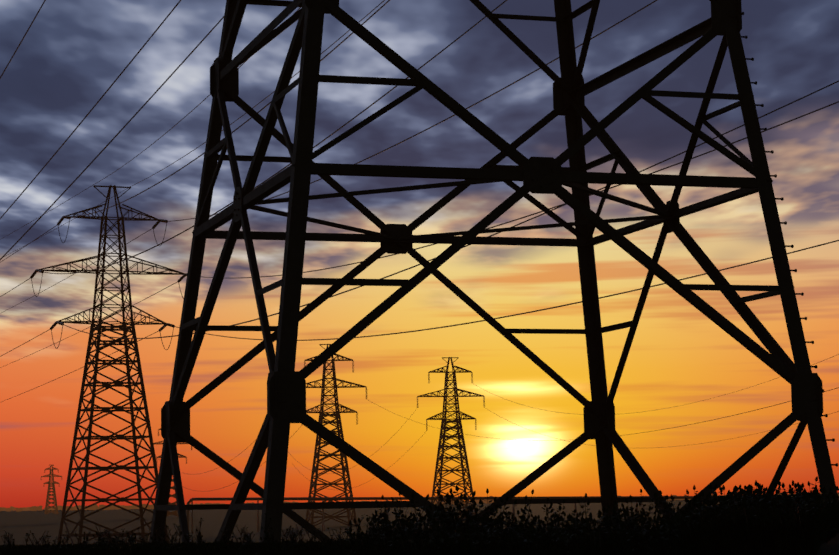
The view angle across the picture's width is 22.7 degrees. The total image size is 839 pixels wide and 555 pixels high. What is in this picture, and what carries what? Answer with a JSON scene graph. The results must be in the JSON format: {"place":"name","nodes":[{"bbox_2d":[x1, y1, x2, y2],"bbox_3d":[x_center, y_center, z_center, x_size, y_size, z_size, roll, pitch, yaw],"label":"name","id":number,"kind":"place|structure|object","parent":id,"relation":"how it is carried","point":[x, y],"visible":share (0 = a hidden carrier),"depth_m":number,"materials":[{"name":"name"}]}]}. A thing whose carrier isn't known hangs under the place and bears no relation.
{"place":"outdoors","nodes":[
{"label":"outdoors","id":0,"kind":"place"},
{"bbox_2d":[0,500,838,554],"bbox_3d":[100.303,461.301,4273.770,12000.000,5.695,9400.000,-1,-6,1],"label":"ground","id":1,"kind":"structure","parent":0,"point":[18,526],"depth_m":722.38,"materials":[{"name":"black plant"}]},
{"bbox_2d":[41,465,61,513],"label":"pylon","id":2,"kind":"object","parent":1,"relation":"on","point":[50,483],"visible":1,"depth_m":1868.38,"materials":[{"name":"metal"}]},
{"bbox_2d":[30,185,186,544],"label":"pylon","id":3,"kind":"object","parent":1,"relation":"on","point":[124,327],"visible":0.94,"depth_m":249.01,"materials":[{"name":"metal"}]},
{"bbox_2d":[154,428,191,516],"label":"pylon","id":4,"kind":"object","parent":1,"relation":"on","point":[173,496],"visible":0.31,"depth_m":942.58,"materials":[{"name":"metal"}]},
{"bbox_2d":[301,344,367,525],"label":"pylon","id":5,"kind":"object","parent":1,"relation":"on","point":[335,414],"visible":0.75,"depth_m":503.34,"materials":[{"name":"metal"}]},
{"bbox_2d":[0,0,838,490],"bbox_3d":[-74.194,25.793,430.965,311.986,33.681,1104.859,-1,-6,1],"label":"conductors","id":6,"kind":"object","parent":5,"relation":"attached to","point":[318,180],"visible":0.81,"depth_m":128.18,"materials":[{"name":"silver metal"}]},
{"bbox_2d":[0,476,838,554],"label":"weeds","id":7,"kind":"object","parent":1,"relation":"on","point":[745,534],"depth_m":13.33,"materials":[{"name":"black plant"}]},
{"bbox_2d":[0,493,838,511],"bbox_3d":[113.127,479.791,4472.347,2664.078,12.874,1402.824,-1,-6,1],"label":"treeline","id":8,"kind":"object","parent":1,"relation":"on","point":[72,508],"visible":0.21,"depth_m":4023.10,"materials":[{"name":"black plant"}]},
{"bbox_2d":[186,496,693,532],"bbox_3d":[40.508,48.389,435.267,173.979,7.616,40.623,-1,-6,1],"label":"metal railing","id":9,"kind":"object","parent":1,"relation":"on","point":[191,500],"visible":0.4,"depth_m":425.05,"materials":[{"name":"grey metal"}]},
{"bbox_2d":[417,357,484,522],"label":"pylon","id":10,"kind":"object","parent":1,"relation":"on","point":[445,422],"visible":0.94,"depth_m":557.78,"materials":[{"name":"metal"}]},
{"bbox_2d":[149,0,838,543],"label":"pylon","id":11,"kind":"object","parent":1,"relation":"on","point":[287,382],"visible":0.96,"depth_m":34.83,"materials":[{"name":"metal"}]},
{"bbox_2d":[0,0,838,509],"label":"sky","id":12,"kind":"structure","parent":0,"point":[73,51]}
]}

